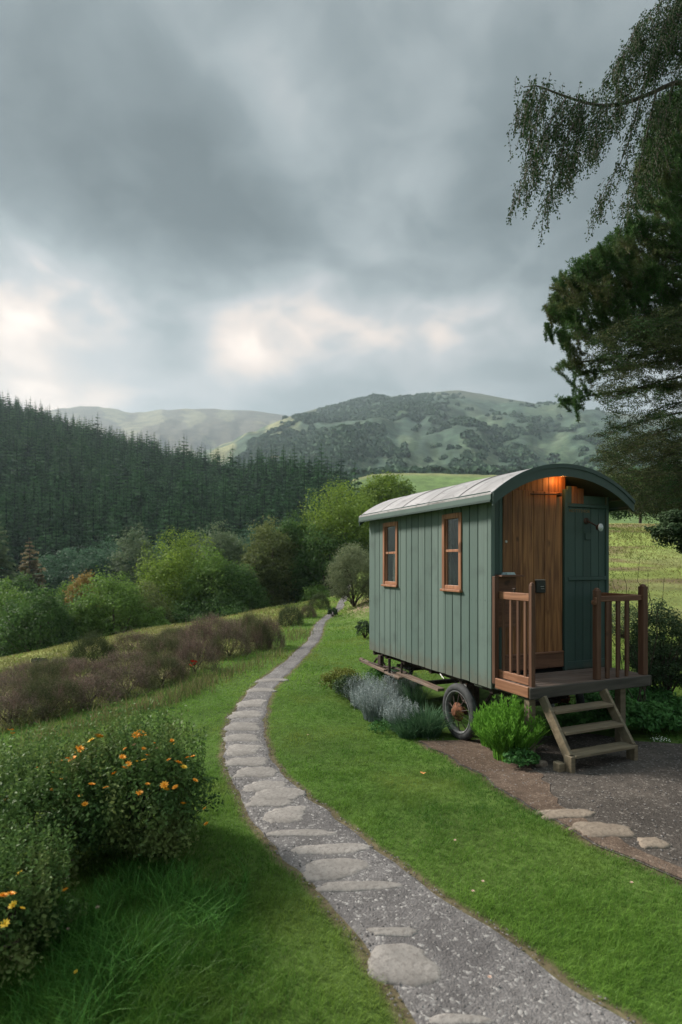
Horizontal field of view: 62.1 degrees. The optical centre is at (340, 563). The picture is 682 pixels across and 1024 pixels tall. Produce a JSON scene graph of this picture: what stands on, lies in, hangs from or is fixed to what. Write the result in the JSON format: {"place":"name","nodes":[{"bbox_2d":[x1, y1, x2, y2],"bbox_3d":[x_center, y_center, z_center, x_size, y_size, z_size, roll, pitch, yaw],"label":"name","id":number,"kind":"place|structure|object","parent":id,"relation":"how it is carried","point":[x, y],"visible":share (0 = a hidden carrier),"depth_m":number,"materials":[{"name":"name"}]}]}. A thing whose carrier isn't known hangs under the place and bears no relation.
{"place":"outdoors","nodes":[
{"label":"outdoors","id":0,"kind":"place"},
{"bbox_2d":[15,625,324,745],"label":"edge grass","id":1,"kind":"structure","parent":0,"point":[197,684],"depth_m":8.73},
{"bbox_2d":[0,390,681,1023],"bbox_3d":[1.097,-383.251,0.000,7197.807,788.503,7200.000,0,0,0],"label":"ground","id":2,"kind":"structure","parent":0,"point":[222,432],"depth_m":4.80,"materials":[{"name":"plant"}]},
{"bbox_2d":[0,522,24,583],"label":"spruce tree","id":3,"kind":"object","parent":2,"relation":"on","point":[4,559],"visible":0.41,"depth_m":80.28,"materials":[{"name":"green plant"}]},
{"bbox_2d":[0,575,36,655],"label":"broadleaf tree","id":4,"kind":"object","parent":2,"relation":"on","point":[10,595],"visible":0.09,"depth_m":37.01,"materials":[{"name":"green plant"}]},
{"bbox_2d":[0,571,40,605],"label":"broadleaf tree","id":5,"kind":"object","parent":2,"relation":"on","point":[20,582],"visible":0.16,"depth_m":69.61,"materials":[{"name":"green plant"}]},
{"bbox_2d":[0,670,42,703],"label":"heather shrub","id":6,"kind":"object","parent":2,"relation":"on","point":[13,682],"visible":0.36,"depth_m":9.74,"materials":[{"name":"brown plant"}]},
{"bbox_2d":[14,520,34,577],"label":"conifer","id":7,"kind":"object","parent":2,"relation":"on","point":[21,548],"visible":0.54,"depth_m":160.28,"materials":[{"name":"plant"}]},
{"bbox_2d":[0,656,52,687],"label":"heather shrub","id":8,"kind":"object","parent":2,"relation":"on","point":[17,667],"visible":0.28,"depth_m":11.39,"materials":[{"name":"brown plant"}]},
{"bbox_2d":[0,685,60,730],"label":"heather shrub","id":9,"kind":"object","parent":2,"relation":"on","point":[3,703],"visible":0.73,"depth_m":7.97,"materials":[{"name":"brown plant"}]},
{"bbox_2d":[15,537,48,601],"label":"spruce tree","id":10,"kind":"object","parent":2,"relation":"on","point":[38,577],"visible":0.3,"depth_m":84.88,"materials":[{"name":"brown plant"}]},
{"bbox_2d":[0,584,87,656],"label":"broadleaf tree","id":11,"kind":"object","parent":2,"relation":"on","point":[42,621],"visible":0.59,"depth_m":33.48,"materials":[{"name":"green plant"}]},
{"bbox_2d":[0,808,89,992],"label":"flowering shrub","id":12,"kind":"object","parent":2,"relation":"on","point":[30,890],"visible":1,"depth_m":2.89,"materials":[{"name":"green plant"}]},
{"bbox_2d":[12,654,82,693],"bbox_3d":[-5.285,2.006,10.230,1.172,0.838,1.180,0,0,-19],"label":"heather shrub","id":13,"kind":"object","parent":2,"relation":"on","point":[43,668],"visible":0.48,"depth_m":10.15,"materials":[{"name":"brown plant"}]},
{"bbox_2d":[0,665,96,724],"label":"heather shrub","id":14,"kind":"object","parent":2,"relation":"on","point":[51,686],"visible":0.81,"depth_m":8.35,"materials":[{"name":"brown plant"}]},
{"bbox_2d":[34,546,85,601],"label":"broadleaf tree","id":15,"kind":"object","parent":2,"relation":"on","point":[50,578],"visible":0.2,"depth_m":93.40,"materials":[{"name":"teal plant"}]},
{"bbox_2d":[0,716,124,893],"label":"flowering shrub","id":16,"kind":"object","parent":2,"relation":"on","point":[27,786],"visible":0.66,"depth_m":3.59,"materials":[{"name":"green plant"}]},
{"bbox_2d":[49,656,120,686],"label":"heather shrub","id":17,"kind":"object","parent":2,"relation":"on","point":[90,667],"visible":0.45,"depth_m":10.82,"materials":[{"name":"brown plant"}]},
{"bbox_2d":[62,569,109,619],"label":"broadleaf tree","id":18,"kind":"object","parent":2,"relation":"on","point":[83,581],"visible":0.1,"depth_m":61.59,"materials":[{"name":"orange plant"}]},
{"bbox_2d":[46,669,130,711],"bbox_3d":[-4.044,1.994,9.058,1.406,0.608,1.327,0,0,11],"label":"heather shrub","id":19,"kind":"object","parent":2,"relation":"on","point":[106,684],"visible":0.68,"depth_m":8.88,"materials":[{"name":"brown plant"}]},
{"bbox_2d":[68,630,117,665],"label":"heather shrub","id":20,"kind":"object","parent":2,"relation":"on","point":[84,644],"visible":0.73,"depth_m":13.23,"materials":[{"name":"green plant"}]},
{"bbox_2d":[61,533,134,619],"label":"broadleaf tree","id":21,"kind":"object","parent":2,"relation":"on","point":[93,562],"visible":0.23,"depth_m":88.73,"materials":[{"name":"teal plant"}]},
{"bbox_2d":[61,564,155,639],"bbox_3d":[-14.900,4.577,37.293,6.474,9.034,6.778,0,0,0],"label":"broadleaf tree","id":22,"kind":"object","parent":2,"relation":"on","point":[96,617],"visible":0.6,"depth_m":36.19,"materials":[{"name":"green plant"}]},
{"bbox_2d":[3,696,223,868],"bbox_3d":[-1.469,1.513,4.098,1.251,1.107,1.296,0,0,16],"label":"flowering shrub","id":23,"kind":"object","parent":2,"relation":"on","point":[165,767],"visible":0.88,"depth_m":3.80,"materials":[{"name":"green plant"}]},
{"bbox_2d":[94,647,152,677],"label":"heather shrub","id":24,"kind":"object","parent":2,"relation":"on","point":[115,660],"visible":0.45,"depth_m":11.60,"materials":[{"name":"brown plant"}]},
{"bbox_2d":[91,656,165,699],"bbox_3d":[-3.576,1.922,9.556,1.254,0.701,1.115,0,0,-20],"label":"heather shrub","id":25,"kind":"object","parent":2,"relation":"on","point":[135,671],"visible":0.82,"depth_m":9.46,"materials":[{"name":"brown plant"}]},
{"bbox_2d":[0,850,257,1023],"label":"long grass","id":26,"kind":"structure","parent":2,"relation":"on","point":[114,943],"depth_m":2.99,"materials":[{"name":"plant"}]},
{"bbox_2d":[103,522,169,611],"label":"broadleaf tree","id":27,"kind":"object","parent":2,"relation":"on","point":[132,550],"visible":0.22,"depth_m":86.63,"materials":[{"name":"green plant"}]},
{"bbox_2d":[109,627,164,656],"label":"heather shrub","id":28,"kind":"object","parent":2,"relation":"on","point":[136,636],"visible":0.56,"depth_m":14.45,"materials":[{"name":"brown plant"}]},
{"bbox_2d":[129,472,153,531],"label":"conifer","id":29,"kind":"object","parent":2,"relation":"on","point":[143,490],"visible":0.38,"depth_m":189.20,"materials":[{"name":"plant"}]},
{"bbox_2d":[116,580,179,632],"bbox_3d":[-13.597,5.367,39.642,4.952,8.390,5.231,0,0,-34],"label":"broadleaf tree","id":30,"kind":"object","parent":2,"relation":"on","point":[158,602],"visible":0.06,"depth_m":39.64,"materials":[{"name":"green plant"}]},
{"bbox_2d":[137,606,170,628],"bbox_3d":[-12.245,5.842,37.900,3.652,5.893,3.326,0,0,29],"label":"broadleaf tree","id":31,"kind":"object","parent":2,"relation":"on","point":[159,620],"visible":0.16,"depth_m":37.70,"materials":[{"name":"green plant"}]},
{"bbox_2d":[131,630,190,667],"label":"heather shrub","id":32,"kind":"object","parent":2,"relation":"on","point":[164,642],"visible":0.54,"depth_m":12.46,"materials":[{"name":"brown plant"}]},
{"bbox_2d":[133,647,192,687],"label":"heather shrub","id":33,"kind":"object","parent":2,"relation":"on","point":[157,663],"visible":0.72,"depth_m":10.13,"materials":[{"name":"brown plant"}]},
{"bbox_2d":[156,499,180,556],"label":"conifer","id":34,"kind":"object","parent":2,"relation":"on","point":[168,527],"visible":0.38,"depth_m":151.94,"materials":[{"name":"plant"}]},
{"bbox_2d":[132,526,223,621],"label":"broadleaf tree","id":35,"kind":"object","parent":2,"relation":"on","point":[176,566],"visible":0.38,"depth_m":44.54,"materials":[{"name":"green plant"}]},
{"bbox_2d":[0,390,361,520],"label":"plantation forest","id":36,"kind":"object","parent":2,"relation":"on","point":[39,444],"visible":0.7,"depth_m":255.51,"materials":[{"name":"plant"}]},
{"bbox_2d":[170,594,214,624],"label":"broadleaf tree","id":37,"kind":"object","parent":2,"relation":"on","point":[183,612],"visible":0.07,"depth_m":41.03,"materials":[{"name":"green plant"}]},
{"bbox_2d":[169,630,222,676],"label":"heather shrub","id":38,"kind":"object","parent":2,"relation":"on","point":[184,650],"visible":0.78,"depth_m":10.99,"materials":[{"name":"brown plant"}]},
{"bbox_2d":[171,613,226,660],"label":"heather shrub","id":39,"kind":"object","parent":2,"relation":"on","point":[204,632],"visible":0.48,"depth_m":12.95,"materials":[{"name":"brown plant"}]},
{"bbox_2d":[171,544,248,614],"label":"broadleaf tree","id":40,"kind":"object","parent":2,"relation":"on","point":[212,569],"visible":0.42,"depth_m":43.48,"materials":[{"name":"green plant"}]},
{"bbox_2d":[172,516,252,597],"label":"broadleaf tree","id":41,"kind":"object","parent":2,"relation":"on","point":[233,545],"visible":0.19,"depth_m":71.63,"materials":[{"name":"green plant"}]},
{"bbox_2d":[193,591,251,620],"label":"broadleaf tree","id":42,"kind":"object","parent":2,"relation":"on","point":[226,610],"visible":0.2,"depth_m":41.19,"materials":[{"name":"green plant"}]},
{"bbox_2d":[203,616,253,660],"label":"heather shrub","id":43,"kind":"object","parent":2,"relation":"on","point":[241,641],"visible":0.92,"depth_m":12.70,"materials":[{"name":"brown plant"}]},
{"bbox_2d":[207,562,275,610],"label":"broadleaf tree","id":44,"kind":"object","parent":2,"relation":"on","point":[253,596],"visible":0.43,"depth_m":43.90,"materials":[{"name":"green plant"}]},
{"bbox_2d":[244,612,273,651],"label":"heather shrub","id":45,"kind":"object","parent":2,"relation":"on","point":[254,627],"visible":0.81,"depth_m":13.44,"materials":[{"name":"green plant"}]},
{"bbox_2d":[252,611,286,649],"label":"heather shrub","id":46,"kind":"object","parent":2,"relation":"on","point":[279,637],"visible":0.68,"depth_m":13.70,"materials":[{"name":"green plant"}]},
{"bbox_2d":[238,513,303,606],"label":"broadleaf tree","id":47,"kind":"object","parent":2,"relation":"on","point":[263,563],"visible":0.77,"depth_m":48.72,"materials":[{"name":"green plant"}]},
{"bbox_2d":[276,601,303,626],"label":"heather shrub","id":48,"kind":"object","parent":2,"relation":"on","point":[293,615],"visible":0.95,"depth_m":18.68,"materials":[{"name":"green plant"}]},
{"bbox_2d":[270,508,328,603],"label":"broadleaf tree","id":49,"kind":"object","parent":2,"relation":"on","point":[293,526],"visible":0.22,"depth_m":50.78,"materials":[{"name":"green plant"}]},
{"bbox_2d":[298,581,335,601],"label":"broadleaf tree","id":50,"kind":"object","parent":2,"relation":"on","point":[309,591],"visible":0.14,"depth_m":46.38,"materials":[{"name":"green plant"}]},
{"bbox_2d":[308,590,330,609],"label":"heather shrub","id":51,"kind":"object","parent":2,"relation":"on","point":[325,601],"visible":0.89,"depth_m":24.86,"materials":[{"name":"green plant"}]},
{"bbox_2d":[281,523,368,602],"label":"broadleaf tree","id":52,"kind":"object","parent":2,"relation":"on","point":[320,567],"visible":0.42,"depth_m":48.70,"materials":[{"name":"green plant"}]},
{"bbox_2d":[293,476,378,583],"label":"broadleaf tree","id":53,"kind":"object","parent":2,"relation":"on","point":[343,514],"visible":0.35,"depth_m":50.95,"materials":[{"name":"green plant"}]},
{"bbox_2d":[0,523,681,734],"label":"meadow grass","id":54,"kind":"structure","parent":2,"relation":"on","point":[61,649],"depth_m":19.78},
{"bbox_2d":[318,666,363,691],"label":"garden shrub","id":55,"kind":"object","parent":2,"relation":"on","point":[335,674],"visible":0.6,"depth_m":8.86,"materials":[{"name":"green plant"}]},
{"bbox_2d":[321,541,368,606],"bbox_3d":[0.529,0.459,23.575,2.762,2.774,2.796,0,0,0],"label":"willow bush","id":56,"kind":"object","parent":2,"relation":"on","point":[361,558],"visible":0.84,"depth_m":23.16,"materials":[{"name":"green plant"}]},
{"bbox_2d":[332,673,366,702],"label":"garden shrub","id":57,"kind":"object","parent":2,"relation":"on","point":[338,686],"visible":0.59,"depth_m":8.29,"materials":[{"name":"green plant"}]},
{"bbox_2d":[341,671,384,708],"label":"lavender","id":58,"kind":"object","parent":2,"relation":"on","point":[368,683],"visible":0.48,"depth_m":8.15,"materials":[{"name":"plant"}]},
{"bbox_2d":[345,678,404,721],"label":"lavender","id":59,"kind":"object","parent":2,"relation":"on","point":[371,702],"visible":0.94,"depth_m":7.54,"materials":[{"name":"plant"}]},
{"bbox_2d":[355,469,416,506],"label":"broadleaf tree","id":60,"kind":"object","parent":2,"relation":"on","point":[392,487],"visible":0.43,"depth_m":70.44,"materials":[{"name":"green plant"}]},
{"bbox_2d":[369,694,420,731],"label":"lavender","id":61,"kind":"object","parent":2,"relation":"on","point":[398,708],"visible":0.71,"depth_m":7.10,"materials":[{"name":"plant"}]},
{"bbox_2d":[373,712,431,738],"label":"ornamental grass","id":62,"kind":"object","parent":2,"relation":"on","point":[408,733],"depth_m":6.80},
{"bbox_2d":[379,666,425,707],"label":"lavender","id":63,"kind":"object","parent":2,"relation":"on","point":[397,687],"visible":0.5,"depth_m":8.23,"materials":[{"name":"plant"}]},
{"bbox_2d":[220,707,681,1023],"bbox_3d":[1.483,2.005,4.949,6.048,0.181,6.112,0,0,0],"label":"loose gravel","id":64,"kind":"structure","parent":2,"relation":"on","point":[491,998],"depth_m":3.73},
{"bbox_2d":[228,392,681,482],"bbox_3d":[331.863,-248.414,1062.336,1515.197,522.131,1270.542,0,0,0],"label":"distant woodland","id":65,"kind":"object","parent":2,"relation":"on","point":[348,442],"visible":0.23,"depth_m":888.74,"materials":[{"name":"plant"}]},
{"bbox_2d":[358,463,634,739],"bbox_3d":[1.831,0.498,7.923,2.087,3.210,3.552,0,0,-23],"label":"shepherd hut","id":66,"kind":"object","parent":2,"relation":"on","point":[442,559],"visible":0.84,"depth_m":6.66,"materials":[{"name":"green paint"}]},
{"bbox_2d":[381,521,397,586],"bbox_3d":[0.745,-0.129,8.287,0.125,0.943,0.464,0,0,-23],"label":"window","id":67,"kind":"structure","parent":66,"relation":"in","point":[386,583],"depth_m":8.35,"materials":[{"name":"brown wood"}]},
{"bbox_2d":[440,512,462,592],"bbox_3d":[1.346,-0.129,6.878,0.125,0.943,0.502,0,0,-23],"label":"window","id":68,"kind":"structure","parent":66,"relation":"in","point":[447,550],"depth_m":6.95,"materials":[{"name":"brown wood"}]},
{"bbox_2d":[505,490,563,670],"bbox_3d":[2.195,0.191,6.402,0.838,2.021,0.083,0,0,-23],"label":"door","id":69,"kind":"structure","parent":66,"relation":"in","point":[533,519],"depth_m":6.44,"materials":[{"name":"brown wood"}]},
{"bbox_2d":[419,739,681,877],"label":"soil strip","id":70,"kind":"object","parent":2,"relation":"on","point":[534,788],"visible":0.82,"depth_m":5.07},
{"bbox_2d":[473,692,546,755],"bbox_3d":[1.713,1.663,5.786,0.719,0.691,0.746,0,0,0],"label":"green plant","id":71,"kind":"object","parent":70,"relation":"on","point":[515,712],"visible":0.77,"depth_m":5.65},
{"bbox_2d":[467,712,559,761],"bbox_3d":[1.743,1.753,5.796,0.906,0.532,0.904,0,0,40],"label":"green plant","id":72,"kind":"object","parent":70,"relation":"on","point":[497,756],"visible":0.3,"depth_m":5.66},
{"bbox_2d":[503,747,540,766],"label":"leafy plant","id":73,"kind":"object","parent":70,"relation":"on","point":[515,755],"visible":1,"depth_m":5.45,"materials":[{"name":"green plant"}]},
{"bbox_2d":[421,734,681,879],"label":"gravel yard","id":74,"kind":"structure","parent":2,"relation":"on","point":[662,816],"depth_m":4.89,"materials":[{"name":"gravel"}]},
{"bbox_2d":[536,809,595,820],"bbox_3d":[1.754,1.960,4.401,0.481,0.063,0.167,0,0,0],"label":"flat rock","id":75,"kind":"object","parent":74,"relation":"on","point":[549,815],"visible":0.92,"depth_m":4.38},
{"bbox_2d":[568,821,635,837],"bbox_3d":[1.900,1.958,4.141,0.472,0.061,0.258,0,0,0],"label":"flat rock","id":76,"kind":"object","parent":74,"relation":"on","point":[596,829],"visible":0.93,"depth_m":4.11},
{"bbox_2d":[637,837,670,848],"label":"flat rock","id":77,"kind":"object","parent":74,"relation":"on","point":[650,842],"visible":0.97,"depth_m":3.91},
{"bbox_2d":[494,582,651,752],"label":"porch deck","id":78,"kind":"structure","parent":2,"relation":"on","point":[530,687],"depth_m":6.03,"materials":[{"name":"brown wood"}]},
{"bbox_2d":[553,703,597,726],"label":"leafy plant","id":79,"kind":"object","parent":2,"relation":"on","point":[575,718],"visible":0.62,"depth_m":6.65,"materials":[{"name":"green plant"}]},
{"bbox_2d":[539,689,637,772],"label":"wooden steps","id":80,"kind":"structure","parent":2,"relation":"on","point":[628,745],"depth_m":5.56,"materials":[{"name":"brown wood"}]},
{"bbox_2d":[505,0,681,247],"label":"weeping birch","id":81,"kind":"object","parent":2,"relation":"on","point":[669,30],"visible":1,"depth_m":7.19,"materials":[{"name":"green plant"}]},
{"bbox_2d":[541,86,681,422],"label":"pine tree","id":82,"kind":"object","parent":2,"relation":"on","point":[592,279],"visible":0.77,"depth_m":10.05,"materials":[{"name":"green plant"}]},
{"bbox_2d":[587,692,664,732],"bbox_3d":[3.273,1.726,6.650,0.827,0.370,0.752,0,0,0],"label":"leafy plant","id":83,"kind":"object","parent":2,"relation":"on","point":[637,716],"visible":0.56,"depth_m":6.43,"materials":[{"name":"green plant"}]},
{"bbox_2d":[583,297,681,524],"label":"scrubby tree","id":84,"kind":"object","parent":2,"relation":"on","point":[671,456],"visible":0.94,"depth_m":9.38,"materials":[{"name":"green plant"}]},
{"bbox_2d":[612,603,658,637],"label":"dark shrub","id":85,"kind":"object","parent":2,"relation":"on","point":[632,609],"visible":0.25,"depth_m":11.75,"materials":[{"name":"green plant"}]},
{"bbox_2d":[612,559,664,703],"bbox_3d":[3.644,0.930,7.127,0.802,2.102,0.468,0,0,15],"label":"twiggy sapling","id":86,"kind":"object","parent":2,"relation":"on","point":[640,690],"visible":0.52,"depth_m":7.09,"materials":[{"name":"green plant"}]},
{"bbox_2d":[609,684,677,703],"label":"leafy plant","id":87,"kind":"object","parent":2,"relation":"on","point":[659,695],"visible":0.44,"depth_m":7.50,"materials":[{"name":"green plant"}]},
{"bbox_2d":[621,597,681,693],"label":"dark shrub","id":88,"kind":"object","parent":2,"relation":"on","point":[662,653],"visible":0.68,"depth_m":7.74,"materials":[{"name":"green plant"}]},
{"bbox_2d":[641,698,681,731],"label":"leafy plant","id":89,"kind":"object","parent":2,"relation":"on","point":[669,716],"visible":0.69,"depth_m":6.50,"materials":[{"name":"green plant"}]},
{"bbox_2d":[644,508,681,553],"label":"holly bush","id":90,"kind":"object","parent":2,"relation":"on","point":[667,528],"visible":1,"depth_m":7.24,"materials":[{"name":"green plant"}]},
{"bbox_2d":[0,0,681,417],"label":"sky","id":91,"kind":"structure","parent":0,"point":[282,207],"materials":[{"name":"grey"}]},
{"bbox_2d":[395,671,435,711],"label":"ornamental grass","id":92,"kind":"object","parent":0,"point":[415,696],"depth_m":7.96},
{"bbox_2d":[223,585,631,1023],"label":"path","id":93,"kind":"structure","parent":0,"point":[513,990],"depth_m":3.04,"materials":[{"name":"gravel"}]},
{"bbox_2d":[223,734,258,741],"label":"stepping stone","id":94,"kind":"object","parent":93,"relation":"on","point":[243,737],"visible":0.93,"depth_m":6.56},
{"bbox_2d":[223,722,259,730],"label":"stepping stone","id":95,"kind":"object","parent":93,"relation":"on","point":[244,726],"visible":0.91,"depth_m":7.03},
{"bbox_2d":[225,744,261,755],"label":"stepping stone","id":96,"kind":"object","parent":93,"relation":"on","point":[237,750],"visible":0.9,"depth_m":6.13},
{"bbox_2d":[224,757,267,766],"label":"stepping stone","id":97,"kind":"object","parent":93,"relation":"on","point":[252,761],"visible":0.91,"depth_m":5.74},
{"bbox_2d":[232,766,279,777],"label":"stepping stone","id":98,"kind":"object","parent":93,"relation":"on","point":[261,772],"visible":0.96,"depth_m":5.42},
{"bbox_2d":[241,780,287,791],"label":"stepping stone","id":99,"kind":"object","parent":93,"relation":"on","point":[260,785],"visible":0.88,"depth_m":5.09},
{"bbox_2d":[244,799,294,807],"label":"stepping stone","id":100,"kind":"object","parent":93,"relation":"on","point":[278,803],"visible":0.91,"depth_m":4.70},
{"bbox_2d":[249,787,306,800],"bbox_3d":[-0.547,2.019,4.897,0.506,0.056,0.386,0,0,0],"label":"stepping stone","id":101,"kind":"object","parent":93,"relation":"on","point":[285,793],"visible":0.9,"depth_m":4.89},
{"bbox_2d":[262,805,306,823],"bbox_3d":[-0.447,2.014,4.514,0.361,0.055,0.353,0,0,0],"label":"stepping stone","id":102,"kind":"object","parent":93,"relation":"on","point":[290,814],"visible":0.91,"depth_m":4.49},
{"bbox_2d":[264,829,335,836],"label":"stepping stone","id":103,"kind":"object","parent":93,"relation":"on","point":[302,832],"visible":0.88,"depth_m":4.17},
{"bbox_2d":[291,843,372,854],"bbox_3d":[-0.068,2.007,3.948,0.604,0.058,0.175,0,0,0],"label":"stepping stone","id":104,"kind":"object","parent":93,"relation":"on","point":[334,849],"visible":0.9,"depth_m":3.94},
{"bbox_2d":[303,858,369,882],"bbox_3d":[-0.023,2.007,3.694,0.456,0.055,0.288,0,0,0],"label":"stepping stone","id":105,"kind":"object","parent":93,"relation":"on","point":[329,869],"visible":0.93,"depth_m":3.68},
{"bbox_2d":[315,881,402,892],"bbox_3d":[0.119,2.006,3.490,0.562,0.055,0.125,0,0,0],"label":"stepping stone","id":106,"kind":"object","parent":93,"relation":"on","point":[346,886],"visible":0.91,"depth_m":3.48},
{"bbox_2d":[366,927,418,936],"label":"stepping stone","id":107,"kind":"object","parent":93,"relation":"on","point":[398,931],"visible":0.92,"depth_m":3.05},
{"bbox_2d":[367,943,440,987],"bbox_3d":[0.312,2.005,2.812,0.372,0.053,0.325,0,0,0],"label":"stepping stone","id":108,"kind":"object","parent":93,"relation":"on","point":[406,964],"visible":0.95,"depth_m":2.78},
{"bbox_2d":[429,1013,493,1023],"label":"stepping stone","id":109,"kind":"object","parent":93,"relation":"on","point":[448,1018],"visible":1,"depth_m":2.46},
{"bbox_2d":[384,702,470,738],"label":"ornamental grass","id":110,"kind":"object","parent":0,"point":[435,723],"depth_m":6.85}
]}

